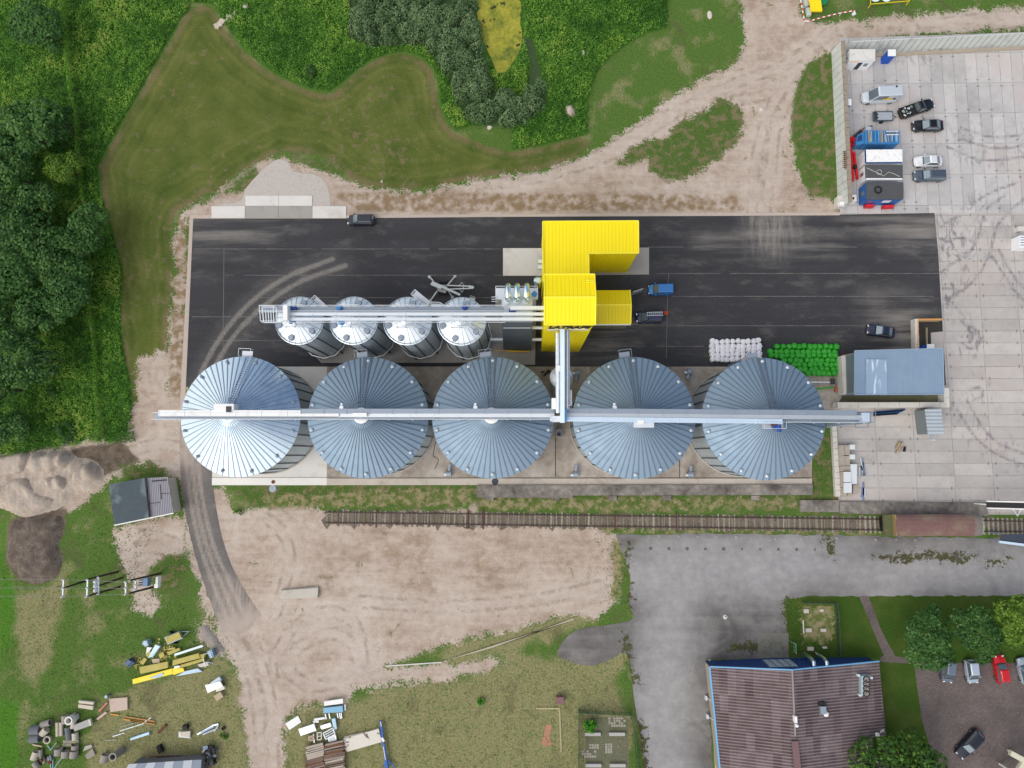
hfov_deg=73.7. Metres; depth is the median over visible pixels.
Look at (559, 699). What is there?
brick shaft
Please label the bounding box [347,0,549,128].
willow thicket
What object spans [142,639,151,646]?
grey bin
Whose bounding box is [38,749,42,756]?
concrete pipe
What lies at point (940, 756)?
round tree
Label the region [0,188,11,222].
broadleaf tree
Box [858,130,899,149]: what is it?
scaffold stack
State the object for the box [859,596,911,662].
brick path
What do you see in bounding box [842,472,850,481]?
panel pack
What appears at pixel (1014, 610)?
round tree
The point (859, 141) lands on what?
truck cab
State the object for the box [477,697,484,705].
shrub
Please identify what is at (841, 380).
ramp wall
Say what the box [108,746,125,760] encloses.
pipe
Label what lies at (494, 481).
manhole cover
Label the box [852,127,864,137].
fork frame
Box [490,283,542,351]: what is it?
grain dryer
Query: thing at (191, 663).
insulation panel
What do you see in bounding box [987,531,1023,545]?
roof edge
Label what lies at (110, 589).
power pole
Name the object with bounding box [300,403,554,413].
chain conveyor
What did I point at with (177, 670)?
facade panel
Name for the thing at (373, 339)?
hopper silo
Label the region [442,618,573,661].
kerb stone
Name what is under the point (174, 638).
flatbed trailer
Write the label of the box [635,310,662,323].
delivery van
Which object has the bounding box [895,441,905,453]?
timber pile
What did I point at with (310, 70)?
shrub
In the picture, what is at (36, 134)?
broadleaf tree
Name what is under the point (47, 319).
broadleaf tree
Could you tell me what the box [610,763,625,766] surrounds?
bench slab
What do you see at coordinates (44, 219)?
broadleaf tree
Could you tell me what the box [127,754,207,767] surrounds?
grey hut
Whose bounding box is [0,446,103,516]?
sand patch
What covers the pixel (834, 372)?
filled bag
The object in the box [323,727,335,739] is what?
welded frame
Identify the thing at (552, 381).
day bin
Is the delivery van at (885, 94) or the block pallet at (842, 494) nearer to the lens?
the block pallet at (842, 494)
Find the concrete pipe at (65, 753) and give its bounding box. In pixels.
[61,749,69,758]
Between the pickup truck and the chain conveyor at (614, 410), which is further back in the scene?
the pickup truck
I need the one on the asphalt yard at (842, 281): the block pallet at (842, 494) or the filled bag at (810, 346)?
the filled bag at (810, 346)
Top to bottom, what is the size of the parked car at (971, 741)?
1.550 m
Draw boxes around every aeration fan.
[444,464,451,476]
[571,465,577,477]
[572,369,579,380]
[684,369,691,378]
[685,466,693,477]
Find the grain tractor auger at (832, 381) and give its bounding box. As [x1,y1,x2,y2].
[811,379,837,391]
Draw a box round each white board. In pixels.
[205,681,222,692]
[211,676,222,682]
[216,685,225,691]
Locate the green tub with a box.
[821,0,827,5]
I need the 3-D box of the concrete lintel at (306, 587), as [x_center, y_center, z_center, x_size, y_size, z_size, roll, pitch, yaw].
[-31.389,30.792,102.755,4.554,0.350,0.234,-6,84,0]
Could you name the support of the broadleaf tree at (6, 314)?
on the ground at (210, 116)
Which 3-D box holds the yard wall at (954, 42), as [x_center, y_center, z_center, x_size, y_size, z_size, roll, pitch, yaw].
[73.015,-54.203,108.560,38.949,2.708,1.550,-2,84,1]
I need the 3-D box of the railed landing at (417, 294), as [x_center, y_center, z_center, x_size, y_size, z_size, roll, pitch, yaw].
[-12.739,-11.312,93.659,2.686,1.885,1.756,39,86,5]
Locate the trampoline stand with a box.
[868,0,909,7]
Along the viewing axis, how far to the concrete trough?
100.65 m
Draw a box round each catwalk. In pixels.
[151,412,549,419]
[259,304,505,324]
[567,413,868,423]
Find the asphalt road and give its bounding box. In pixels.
[180,422,260,633]
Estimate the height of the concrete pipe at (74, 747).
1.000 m
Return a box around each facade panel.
[132,668,172,683]
[172,667,184,674]
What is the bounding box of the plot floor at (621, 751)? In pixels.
[586,717,628,767]
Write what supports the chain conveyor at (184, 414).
on the catwalk at (314, 418)
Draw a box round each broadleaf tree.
[0,96,63,164]
[0,139,34,201]
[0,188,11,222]
[0,201,51,255]
[0,229,52,299]
[0,287,26,320]
[0,299,43,348]
[0,326,62,389]
[0,364,23,407]
[0,410,30,445]
[2,285,70,334]
[3,181,58,220]
[7,0,62,53]
[18,198,55,229]
[25,225,87,282]
[41,105,75,140]
[42,150,85,184]
[42,256,93,321]
[66,201,109,259]
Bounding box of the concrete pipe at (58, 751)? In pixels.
[54,747,62,756]
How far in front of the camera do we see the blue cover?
100.37 m
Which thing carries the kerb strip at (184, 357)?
on the ground at (210, 116)
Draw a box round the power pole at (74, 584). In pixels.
[61,580,86,597]
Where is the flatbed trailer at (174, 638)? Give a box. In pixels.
[164,631,188,643]
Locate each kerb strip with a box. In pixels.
[180,215,347,409]
[374,212,839,217]
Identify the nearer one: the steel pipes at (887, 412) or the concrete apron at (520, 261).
the steel pipes at (887, 412)
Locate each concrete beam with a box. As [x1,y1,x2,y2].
[62,743,71,746]
[63,739,79,743]
[78,703,94,709]
[79,700,94,704]
[83,744,92,750]
[85,748,95,758]
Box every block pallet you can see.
[838,445,843,455]
[838,456,844,465]
[839,466,849,470]
[839,472,843,486]
[840,488,846,496]
[844,445,849,454]
[845,456,849,465]
[852,485,857,493]
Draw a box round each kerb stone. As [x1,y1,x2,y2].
[385,662,441,666]
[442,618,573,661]
[559,709,561,751]
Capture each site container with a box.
[858,149,901,168]
[858,165,902,184]
[858,182,902,204]
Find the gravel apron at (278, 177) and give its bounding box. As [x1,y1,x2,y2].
[214,159,330,205]
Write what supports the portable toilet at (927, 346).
on the asphalt yard at (842, 281)
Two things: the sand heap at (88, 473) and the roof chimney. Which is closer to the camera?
the roof chimney
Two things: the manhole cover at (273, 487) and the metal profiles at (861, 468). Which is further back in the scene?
the manhole cover at (273, 487)
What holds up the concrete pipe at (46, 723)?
on the ground at (210, 116)
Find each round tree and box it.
[846,727,938,767]
[903,603,955,672]
[907,751,948,767]
[945,604,1004,664]
[992,594,1023,650]
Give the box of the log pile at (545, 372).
[541,370,550,375]
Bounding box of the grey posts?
[313,712,341,742]
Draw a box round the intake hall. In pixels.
[538,220,638,297]
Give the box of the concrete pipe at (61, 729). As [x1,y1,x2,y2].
[59,722,63,735]
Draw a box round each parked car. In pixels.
[347,213,374,226]
[865,323,895,338]
[911,118,943,132]
[912,168,946,182]
[913,154,942,167]
[939,659,956,682]
[954,728,984,759]
[962,659,980,683]
[990,654,1010,683]
[1014,656,1023,684]
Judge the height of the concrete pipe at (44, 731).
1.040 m
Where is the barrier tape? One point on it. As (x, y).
(840, 13)
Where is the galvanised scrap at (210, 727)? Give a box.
[197,723,218,734]
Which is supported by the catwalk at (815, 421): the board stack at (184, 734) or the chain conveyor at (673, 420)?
the chain conveyor at (673, 420)
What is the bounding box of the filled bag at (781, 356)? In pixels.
[778,353,784,359]
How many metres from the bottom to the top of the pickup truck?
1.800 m
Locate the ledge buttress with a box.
[486,496,759,499]
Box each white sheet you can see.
[148,644,161,657]
[174,645,203,655]
[285,716,300,729]
[324,698,342,705]
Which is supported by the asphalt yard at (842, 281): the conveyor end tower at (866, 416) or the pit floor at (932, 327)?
the pit floor at (932, 327)
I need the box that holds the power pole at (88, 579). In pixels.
[85,571,118,597]
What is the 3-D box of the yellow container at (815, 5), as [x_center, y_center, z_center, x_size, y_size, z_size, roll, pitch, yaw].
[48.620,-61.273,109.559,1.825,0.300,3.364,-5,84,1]
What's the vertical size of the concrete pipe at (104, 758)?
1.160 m
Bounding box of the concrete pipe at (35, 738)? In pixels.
[28,735,42,742]
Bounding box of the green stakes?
[47,742,60,767]
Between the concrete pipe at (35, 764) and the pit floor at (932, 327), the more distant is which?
the pit floor at (932, 327)
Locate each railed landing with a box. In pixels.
[309,295,327,306]
[411,289,429,306]
[430,302,445,306]
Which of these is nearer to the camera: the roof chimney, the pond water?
the roof chimney
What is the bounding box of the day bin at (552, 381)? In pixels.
[549,368,572,391]
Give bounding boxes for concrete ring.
[43,735,52,743]
[64,713,78,724]
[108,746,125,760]
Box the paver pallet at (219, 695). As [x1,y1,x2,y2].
[214,690,224,700]
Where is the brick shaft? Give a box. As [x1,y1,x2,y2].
[556,695,563,704]
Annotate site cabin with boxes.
[846,49,874,69]
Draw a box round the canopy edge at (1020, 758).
[999,749,1023,767]
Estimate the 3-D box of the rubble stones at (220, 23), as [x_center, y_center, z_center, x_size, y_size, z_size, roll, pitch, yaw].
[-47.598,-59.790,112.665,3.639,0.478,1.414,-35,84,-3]
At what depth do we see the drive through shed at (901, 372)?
99.32 m
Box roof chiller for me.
[856,673,872,696]
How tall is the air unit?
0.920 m
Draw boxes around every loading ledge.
[477,485,812,497]
[799,500,838,511]
[838,502,987,515]
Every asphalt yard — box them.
[186,213,945,386]
[557,533,1023,767]
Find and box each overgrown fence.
[61,0,87,202]
[86,286,102,435]
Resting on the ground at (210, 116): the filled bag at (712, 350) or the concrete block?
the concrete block
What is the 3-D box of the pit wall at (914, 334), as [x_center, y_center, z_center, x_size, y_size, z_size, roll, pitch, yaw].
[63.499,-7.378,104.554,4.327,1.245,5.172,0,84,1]
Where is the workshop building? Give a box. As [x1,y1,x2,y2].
[705,652,888,767]
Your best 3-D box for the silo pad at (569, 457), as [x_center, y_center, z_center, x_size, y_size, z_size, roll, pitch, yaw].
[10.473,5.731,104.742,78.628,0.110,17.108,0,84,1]
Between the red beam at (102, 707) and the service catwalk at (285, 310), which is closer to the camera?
the service catwalk at (285, 310)
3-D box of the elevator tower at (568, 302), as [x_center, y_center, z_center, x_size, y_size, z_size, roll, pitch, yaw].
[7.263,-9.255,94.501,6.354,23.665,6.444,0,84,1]
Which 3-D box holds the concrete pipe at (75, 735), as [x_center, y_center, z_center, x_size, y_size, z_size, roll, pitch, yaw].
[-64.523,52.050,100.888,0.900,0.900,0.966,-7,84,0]
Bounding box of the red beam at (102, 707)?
[98,702,108,711]
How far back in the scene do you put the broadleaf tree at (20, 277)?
100.78 m
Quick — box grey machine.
[802,0,810,16]
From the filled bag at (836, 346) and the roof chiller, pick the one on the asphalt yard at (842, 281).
the filled bag at (836, 346)
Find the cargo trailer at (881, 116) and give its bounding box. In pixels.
[872,111,895,123]
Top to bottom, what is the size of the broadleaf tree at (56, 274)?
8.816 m
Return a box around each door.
[853,63,861,69]
[858,155,864,164]
[882,57,892,63]
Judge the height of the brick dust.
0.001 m
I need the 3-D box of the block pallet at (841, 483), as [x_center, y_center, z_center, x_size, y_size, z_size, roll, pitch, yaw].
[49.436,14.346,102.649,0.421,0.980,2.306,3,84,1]
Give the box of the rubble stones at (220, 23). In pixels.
[213,14,233,29]
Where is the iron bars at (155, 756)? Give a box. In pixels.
[149,754,182,757]
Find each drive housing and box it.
[214,404,237,411]
[353,413,367,416]
[633,420,653,427]
[761,422,786,431]
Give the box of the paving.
[758,633,788,658]
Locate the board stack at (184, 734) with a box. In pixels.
[179,724,190,737]
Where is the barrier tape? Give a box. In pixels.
[800,0,854,22]
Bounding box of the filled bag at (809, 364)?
[807,362,812,367]
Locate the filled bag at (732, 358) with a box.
[729,356,734,361]
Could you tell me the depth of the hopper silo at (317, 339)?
93.25 m
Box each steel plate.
[343,728,381,751]
[344,732,363,737]
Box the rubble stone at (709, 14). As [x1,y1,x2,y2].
[707,11,711,18]
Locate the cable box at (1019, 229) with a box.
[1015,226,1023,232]
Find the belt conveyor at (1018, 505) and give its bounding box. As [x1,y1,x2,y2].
[974,501,1023,515]
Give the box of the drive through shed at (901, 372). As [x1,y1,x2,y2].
[840,348,944,395]
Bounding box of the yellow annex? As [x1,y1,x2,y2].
[591,290,631,328]
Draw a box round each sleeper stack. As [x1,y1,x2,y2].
[305,742,324,767]
[323,740,345,767]
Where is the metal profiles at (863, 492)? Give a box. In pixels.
[861,483,865,500]
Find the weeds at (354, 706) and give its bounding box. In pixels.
[0,56,882,767]
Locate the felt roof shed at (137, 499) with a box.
[109,477,180,525]
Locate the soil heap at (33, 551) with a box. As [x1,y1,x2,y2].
[6,514,63,583]
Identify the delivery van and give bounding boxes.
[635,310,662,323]
[648,282,673,295]
[860,85,902,104]
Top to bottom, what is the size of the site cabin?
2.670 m
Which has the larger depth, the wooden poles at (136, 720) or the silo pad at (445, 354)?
the silo pad at (445, 354)
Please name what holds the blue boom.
on the ground at (210, 116)
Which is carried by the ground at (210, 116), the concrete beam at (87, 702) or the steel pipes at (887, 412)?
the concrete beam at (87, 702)
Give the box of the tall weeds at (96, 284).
[0,0,669,456]
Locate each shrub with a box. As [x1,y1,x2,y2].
[45,387,55,397]
[53,421,75,443]
[219,732,227,739]
[304,63,315,78]
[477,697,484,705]
[583,719,596,733]
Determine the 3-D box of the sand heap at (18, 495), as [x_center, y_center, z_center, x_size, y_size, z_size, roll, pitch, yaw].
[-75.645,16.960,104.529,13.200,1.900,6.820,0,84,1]
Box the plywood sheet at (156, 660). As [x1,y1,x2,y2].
[152,658,159,662]
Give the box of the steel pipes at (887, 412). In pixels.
[873,409,904,415]
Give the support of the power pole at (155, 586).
on the ground at (210, 116)
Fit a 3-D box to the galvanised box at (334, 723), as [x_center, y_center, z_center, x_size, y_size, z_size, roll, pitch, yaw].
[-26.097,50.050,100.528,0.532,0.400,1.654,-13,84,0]
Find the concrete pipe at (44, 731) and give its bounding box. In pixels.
[39,727,49,736]
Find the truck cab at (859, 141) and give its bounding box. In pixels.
[852,132,863,149]
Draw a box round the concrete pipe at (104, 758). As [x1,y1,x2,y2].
[99,752,109,763]
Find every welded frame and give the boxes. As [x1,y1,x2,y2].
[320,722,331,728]
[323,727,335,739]
[328,734,336,741]
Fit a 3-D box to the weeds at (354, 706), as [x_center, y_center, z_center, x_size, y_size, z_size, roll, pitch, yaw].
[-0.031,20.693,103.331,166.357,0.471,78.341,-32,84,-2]
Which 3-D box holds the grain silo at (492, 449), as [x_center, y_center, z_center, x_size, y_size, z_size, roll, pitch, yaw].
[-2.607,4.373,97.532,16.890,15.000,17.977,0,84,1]
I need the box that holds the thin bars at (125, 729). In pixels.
[105,718,150,740]
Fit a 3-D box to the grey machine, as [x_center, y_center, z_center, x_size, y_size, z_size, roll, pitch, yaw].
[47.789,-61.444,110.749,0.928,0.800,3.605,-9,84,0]
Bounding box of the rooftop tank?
[534,277,541,289]
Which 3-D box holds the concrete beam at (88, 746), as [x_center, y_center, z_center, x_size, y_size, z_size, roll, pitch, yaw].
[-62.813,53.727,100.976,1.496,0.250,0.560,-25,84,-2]
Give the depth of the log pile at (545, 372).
105.02 m
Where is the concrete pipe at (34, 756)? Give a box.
[30,750,37,760]
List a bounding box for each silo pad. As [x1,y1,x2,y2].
[212,367,326,476]
[212,478,326,484]
[315,316,495,362]
[327,367,835,476]
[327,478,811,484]
[495,298,535,364]
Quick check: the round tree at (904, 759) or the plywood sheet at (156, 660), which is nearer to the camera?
the round tree at (904, 759)
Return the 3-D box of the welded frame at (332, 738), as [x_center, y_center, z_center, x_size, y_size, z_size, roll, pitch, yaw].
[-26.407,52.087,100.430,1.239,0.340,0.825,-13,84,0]
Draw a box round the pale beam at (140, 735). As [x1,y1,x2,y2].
[130,731,150,740]
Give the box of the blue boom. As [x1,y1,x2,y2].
[379,720,395,767]
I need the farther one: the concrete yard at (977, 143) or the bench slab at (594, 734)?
the concrete yard at (977, 143)
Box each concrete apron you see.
[211,206,244,217]
[245,196,278,205]
[245,206,277,217]
[278,206,311,217]
[279,196,311,205]
[312,206,345,217]
[503,248,541,275]
[590,247,648,274]
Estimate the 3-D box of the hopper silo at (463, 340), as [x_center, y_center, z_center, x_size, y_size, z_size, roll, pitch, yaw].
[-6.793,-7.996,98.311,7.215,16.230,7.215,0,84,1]
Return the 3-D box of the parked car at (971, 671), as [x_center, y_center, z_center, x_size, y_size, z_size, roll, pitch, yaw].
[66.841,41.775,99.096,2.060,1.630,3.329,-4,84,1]
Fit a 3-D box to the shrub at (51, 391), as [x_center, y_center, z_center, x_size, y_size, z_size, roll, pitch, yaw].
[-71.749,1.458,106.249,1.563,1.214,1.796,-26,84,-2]
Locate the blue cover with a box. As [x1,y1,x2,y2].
[323,705,343,712]
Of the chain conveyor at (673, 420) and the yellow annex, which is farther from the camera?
the yellow annex
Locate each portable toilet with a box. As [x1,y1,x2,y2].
[881,49,895,63]
[919,344,933,348]
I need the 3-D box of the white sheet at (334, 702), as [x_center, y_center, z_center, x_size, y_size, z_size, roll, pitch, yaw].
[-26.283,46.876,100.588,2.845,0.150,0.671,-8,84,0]
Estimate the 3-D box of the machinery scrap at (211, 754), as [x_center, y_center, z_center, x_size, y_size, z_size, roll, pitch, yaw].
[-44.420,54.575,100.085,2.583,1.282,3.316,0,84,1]
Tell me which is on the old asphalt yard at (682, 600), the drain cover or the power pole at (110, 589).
the drain cover
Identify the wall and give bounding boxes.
[830,388,949,407]
[830,425,839,496]
[831,41,852,205]
[835,353,850,395]
[846,32,1023,56]
[911,318,941,348]
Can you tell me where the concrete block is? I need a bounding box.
[834,196,845,208]
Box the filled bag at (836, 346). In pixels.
[833,343,839,349]
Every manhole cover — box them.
[269,485,275,491]
[492,479,497,484]
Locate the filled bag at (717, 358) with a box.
[715,356,720,361]
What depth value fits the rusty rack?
105.26 m
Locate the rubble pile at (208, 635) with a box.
[198,625,225,653]
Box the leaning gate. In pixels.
[631,288,642,294]
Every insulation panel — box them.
[139,661,168,673]
[140,657,147,664]
[168,647,180,654]
[172,652,200,665]
[180,658,205,667]
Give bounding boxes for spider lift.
[428,275,475,301]
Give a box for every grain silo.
[181,348,313,476]
[307,349,434,478]
[432,349,552,478]
[569,349,694,478]
[690,349,824,480]
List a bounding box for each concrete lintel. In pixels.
[280,587,318,598]
[289,586,318,589]
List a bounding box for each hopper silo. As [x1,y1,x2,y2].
[274,297,344,358]
[329,297,393,357]
[383,297,442,359]
[437,297,491,359]
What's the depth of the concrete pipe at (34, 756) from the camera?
100.32 m
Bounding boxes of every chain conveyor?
[158,410,338,416]
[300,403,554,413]
[339,414,554,417]
[550,416,782,423]
[567,403,856,415]
[567,414,861,419]
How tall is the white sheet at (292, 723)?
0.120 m
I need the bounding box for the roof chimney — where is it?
[818,701,826,713]
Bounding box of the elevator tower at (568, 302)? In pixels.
[541,274,595,351]
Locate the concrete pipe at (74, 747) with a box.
[71,744,78,750]
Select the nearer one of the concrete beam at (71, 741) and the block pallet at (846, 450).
the concrete beam at (71, 741)
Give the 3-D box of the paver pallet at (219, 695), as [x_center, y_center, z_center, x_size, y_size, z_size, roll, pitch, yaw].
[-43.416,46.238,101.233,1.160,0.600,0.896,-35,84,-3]
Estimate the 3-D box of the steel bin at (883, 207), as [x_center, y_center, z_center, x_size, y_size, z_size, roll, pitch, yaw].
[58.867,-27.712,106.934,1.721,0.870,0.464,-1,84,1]
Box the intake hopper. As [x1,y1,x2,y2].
[555,429,562,436]
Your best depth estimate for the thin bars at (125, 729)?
101.16 m
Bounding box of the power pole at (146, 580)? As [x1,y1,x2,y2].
[124,572,161,595]
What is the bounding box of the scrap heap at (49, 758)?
[39,754,52,763]
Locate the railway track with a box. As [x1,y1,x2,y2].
[324,508,1023,534]
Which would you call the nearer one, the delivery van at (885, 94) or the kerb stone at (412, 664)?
the kerb stone at (412, 664)
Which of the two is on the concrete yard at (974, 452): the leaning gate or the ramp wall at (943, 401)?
the ramp wall at (943, 401)
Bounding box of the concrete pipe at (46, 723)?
[39,719,52,727]
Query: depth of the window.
97.85 m
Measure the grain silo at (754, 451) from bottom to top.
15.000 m
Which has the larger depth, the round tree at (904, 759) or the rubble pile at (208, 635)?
the rubble pile at (208, 635)
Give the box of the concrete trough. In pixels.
[73,719,89,730]
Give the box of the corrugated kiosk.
[914,409,943,440]
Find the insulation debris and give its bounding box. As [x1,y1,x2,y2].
[134,638,176,669]
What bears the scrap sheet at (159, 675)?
on the facade panel at (149, 676)
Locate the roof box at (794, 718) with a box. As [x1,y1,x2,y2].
[793,715,796,722]
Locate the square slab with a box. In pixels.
[109,697,128,711]
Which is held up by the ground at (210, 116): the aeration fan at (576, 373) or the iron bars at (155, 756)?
the iron bars at (155, 756)
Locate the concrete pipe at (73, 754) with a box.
[69,749,78,758]
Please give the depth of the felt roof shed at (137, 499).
101.83 m
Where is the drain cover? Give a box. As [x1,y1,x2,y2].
[747,618,753,624]
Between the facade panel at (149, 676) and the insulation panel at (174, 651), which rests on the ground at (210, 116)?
the facade panel at (149, 676)
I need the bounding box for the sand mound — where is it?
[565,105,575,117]
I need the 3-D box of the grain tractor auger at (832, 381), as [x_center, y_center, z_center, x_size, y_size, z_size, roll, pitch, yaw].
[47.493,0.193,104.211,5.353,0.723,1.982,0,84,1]
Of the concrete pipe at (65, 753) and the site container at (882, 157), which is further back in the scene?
the site container at (882, 157)
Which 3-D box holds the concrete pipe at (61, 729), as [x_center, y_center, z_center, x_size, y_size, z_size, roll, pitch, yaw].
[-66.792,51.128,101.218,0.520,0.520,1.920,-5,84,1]
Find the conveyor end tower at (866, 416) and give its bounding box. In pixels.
[825,411,875,427]
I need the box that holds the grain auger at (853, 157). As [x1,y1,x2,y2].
[850,137,858,181]
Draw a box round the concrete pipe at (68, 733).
[64,726,71,740]
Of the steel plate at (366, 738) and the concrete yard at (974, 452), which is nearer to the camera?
the steel plate at (366, 738)
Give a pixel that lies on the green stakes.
(53, 756)
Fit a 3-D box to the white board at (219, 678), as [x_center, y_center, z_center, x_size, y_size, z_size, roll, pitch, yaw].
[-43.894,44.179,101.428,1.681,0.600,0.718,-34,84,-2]
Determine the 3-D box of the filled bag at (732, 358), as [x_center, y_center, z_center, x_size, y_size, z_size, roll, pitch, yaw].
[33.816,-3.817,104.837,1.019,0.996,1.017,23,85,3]
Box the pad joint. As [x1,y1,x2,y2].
[328,438,809,478]
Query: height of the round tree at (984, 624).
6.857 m
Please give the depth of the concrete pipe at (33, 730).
100.34 m
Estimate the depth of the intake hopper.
103.10 m
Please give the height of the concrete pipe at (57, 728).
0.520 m
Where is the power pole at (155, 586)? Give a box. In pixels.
[128,583,160,593]
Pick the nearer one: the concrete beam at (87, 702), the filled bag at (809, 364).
the concrete beam at (87, 702)
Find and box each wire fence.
[578,709,637,761]
[803,602,840,652]
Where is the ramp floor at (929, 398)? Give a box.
[839,395,937,401]
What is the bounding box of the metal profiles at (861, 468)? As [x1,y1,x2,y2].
[859,458,865,475]
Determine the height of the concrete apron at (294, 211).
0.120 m
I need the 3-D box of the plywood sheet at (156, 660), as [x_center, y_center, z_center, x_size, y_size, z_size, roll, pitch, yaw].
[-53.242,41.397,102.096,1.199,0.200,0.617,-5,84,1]
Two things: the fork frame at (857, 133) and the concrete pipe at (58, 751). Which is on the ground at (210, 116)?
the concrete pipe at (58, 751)
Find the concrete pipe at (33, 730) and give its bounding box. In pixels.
[28,725,42,734]
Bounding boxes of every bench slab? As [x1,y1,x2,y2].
[585,732,600,735]
[585,763,600,766]
[609,732,624,735]
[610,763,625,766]
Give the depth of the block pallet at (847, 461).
102.43 m
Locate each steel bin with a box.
[863,204,874,208]
[881,205,893,209]
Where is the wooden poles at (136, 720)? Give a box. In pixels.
[110,713,154,724]
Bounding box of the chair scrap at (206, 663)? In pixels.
[198,658,210,666]
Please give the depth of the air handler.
105.17 m
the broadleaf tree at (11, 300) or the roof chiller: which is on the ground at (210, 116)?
the broadleaf tree at (11, 300)
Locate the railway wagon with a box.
[879,514,983,535]
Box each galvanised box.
[298,723,316,735]
[332,717,337,729]
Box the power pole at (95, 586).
[91,577,122,594]
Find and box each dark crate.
[124,658,136,667]
[156,744,163,753]
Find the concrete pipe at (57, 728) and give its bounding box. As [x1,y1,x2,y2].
[55,722,58,736]
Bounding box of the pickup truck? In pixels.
[897,98,934,119]
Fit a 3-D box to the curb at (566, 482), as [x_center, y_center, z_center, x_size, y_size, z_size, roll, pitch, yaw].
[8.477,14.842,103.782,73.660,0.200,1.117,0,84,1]
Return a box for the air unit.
[851,195,856,202]
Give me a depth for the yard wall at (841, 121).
107.10 m
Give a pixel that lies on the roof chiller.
(864, 684)
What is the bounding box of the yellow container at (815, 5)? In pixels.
[809,0,821,11]
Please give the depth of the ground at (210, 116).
104.93 m
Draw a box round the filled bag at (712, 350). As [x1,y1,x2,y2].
[708,348,715,352]
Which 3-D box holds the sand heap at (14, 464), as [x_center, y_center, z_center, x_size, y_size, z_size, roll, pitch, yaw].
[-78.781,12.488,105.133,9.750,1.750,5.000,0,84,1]
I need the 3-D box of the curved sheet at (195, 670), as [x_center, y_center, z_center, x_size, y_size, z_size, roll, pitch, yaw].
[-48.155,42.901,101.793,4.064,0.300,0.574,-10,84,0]
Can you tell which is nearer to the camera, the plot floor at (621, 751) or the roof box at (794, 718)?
the roof box at (794, 718)
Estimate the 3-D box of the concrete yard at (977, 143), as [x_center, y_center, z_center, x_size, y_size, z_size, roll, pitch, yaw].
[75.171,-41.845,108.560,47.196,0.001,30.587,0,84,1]
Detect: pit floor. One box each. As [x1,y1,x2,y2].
[919,321,941,345]
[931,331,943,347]
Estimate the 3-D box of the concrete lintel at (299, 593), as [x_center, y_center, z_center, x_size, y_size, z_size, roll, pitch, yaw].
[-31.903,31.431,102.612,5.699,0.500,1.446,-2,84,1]
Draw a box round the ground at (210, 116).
[0,0,1023,767]
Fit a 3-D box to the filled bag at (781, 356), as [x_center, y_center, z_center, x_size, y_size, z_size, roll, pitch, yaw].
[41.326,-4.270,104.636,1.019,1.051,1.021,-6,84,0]
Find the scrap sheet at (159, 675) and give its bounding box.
[151,673,163,677]
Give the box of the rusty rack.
[843,151,846,169]
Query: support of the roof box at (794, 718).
on the workshop building
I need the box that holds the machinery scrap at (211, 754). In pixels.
[202,745,217,767]
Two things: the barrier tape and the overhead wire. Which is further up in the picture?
the barrier tape
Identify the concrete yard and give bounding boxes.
[836,213,1023,514]
[840,32,1023,212]
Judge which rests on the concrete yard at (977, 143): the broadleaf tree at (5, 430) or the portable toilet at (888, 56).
the portable toilet at (888, 56)
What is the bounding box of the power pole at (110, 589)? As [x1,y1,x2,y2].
[88,586,120,596]
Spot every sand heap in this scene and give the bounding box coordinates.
[0,451,29,475]
[0,478,52,513]
[25,450,74,473]
[44,475,65,492]
[71,462,101,485]
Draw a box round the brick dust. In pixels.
[541,725,551,745]
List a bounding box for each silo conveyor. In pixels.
[290,312,543,316]
[290,317,543,321]
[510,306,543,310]
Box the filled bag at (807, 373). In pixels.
[804,370,811,376]
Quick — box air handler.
[1011,236,1023,250]
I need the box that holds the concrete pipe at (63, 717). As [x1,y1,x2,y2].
[61,714,68,724]
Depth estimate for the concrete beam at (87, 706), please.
101.29 m
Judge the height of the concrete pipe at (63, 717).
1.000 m
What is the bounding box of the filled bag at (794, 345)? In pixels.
[791,343,796,348]
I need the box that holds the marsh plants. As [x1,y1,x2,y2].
[481,68,528,94]
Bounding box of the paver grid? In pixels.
[582,717,625,757]
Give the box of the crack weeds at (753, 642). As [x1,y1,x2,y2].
[617,536,1012,767]
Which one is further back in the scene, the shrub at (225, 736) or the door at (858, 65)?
the door at (858, 65)
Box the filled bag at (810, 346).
[806,344,813,349]
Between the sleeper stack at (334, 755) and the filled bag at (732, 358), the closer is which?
the sleeper stack at (334, 755)
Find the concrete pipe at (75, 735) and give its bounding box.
[72,732,78,740]
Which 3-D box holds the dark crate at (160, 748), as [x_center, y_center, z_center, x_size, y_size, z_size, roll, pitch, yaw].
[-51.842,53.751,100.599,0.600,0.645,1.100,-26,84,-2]
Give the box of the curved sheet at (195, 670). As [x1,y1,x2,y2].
[177,668,201,675]
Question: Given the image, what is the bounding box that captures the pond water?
[476,0,521,72]
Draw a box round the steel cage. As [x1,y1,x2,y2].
[204,648,216,657]
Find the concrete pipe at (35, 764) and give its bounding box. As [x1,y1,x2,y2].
[31,760,40,767]
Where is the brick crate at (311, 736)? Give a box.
[308,735,313,740]
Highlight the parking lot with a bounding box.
[914,663,1023,767]
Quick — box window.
[761,659,797,666]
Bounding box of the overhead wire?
[0,579,125,596]
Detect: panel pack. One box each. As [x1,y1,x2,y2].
[840,482,851,492]
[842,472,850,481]
[847,464,856,483]
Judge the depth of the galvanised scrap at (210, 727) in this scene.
100.77 m
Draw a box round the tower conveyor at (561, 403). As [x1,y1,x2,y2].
[551,329,571,422]
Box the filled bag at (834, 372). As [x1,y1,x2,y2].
[831,370,837,375]

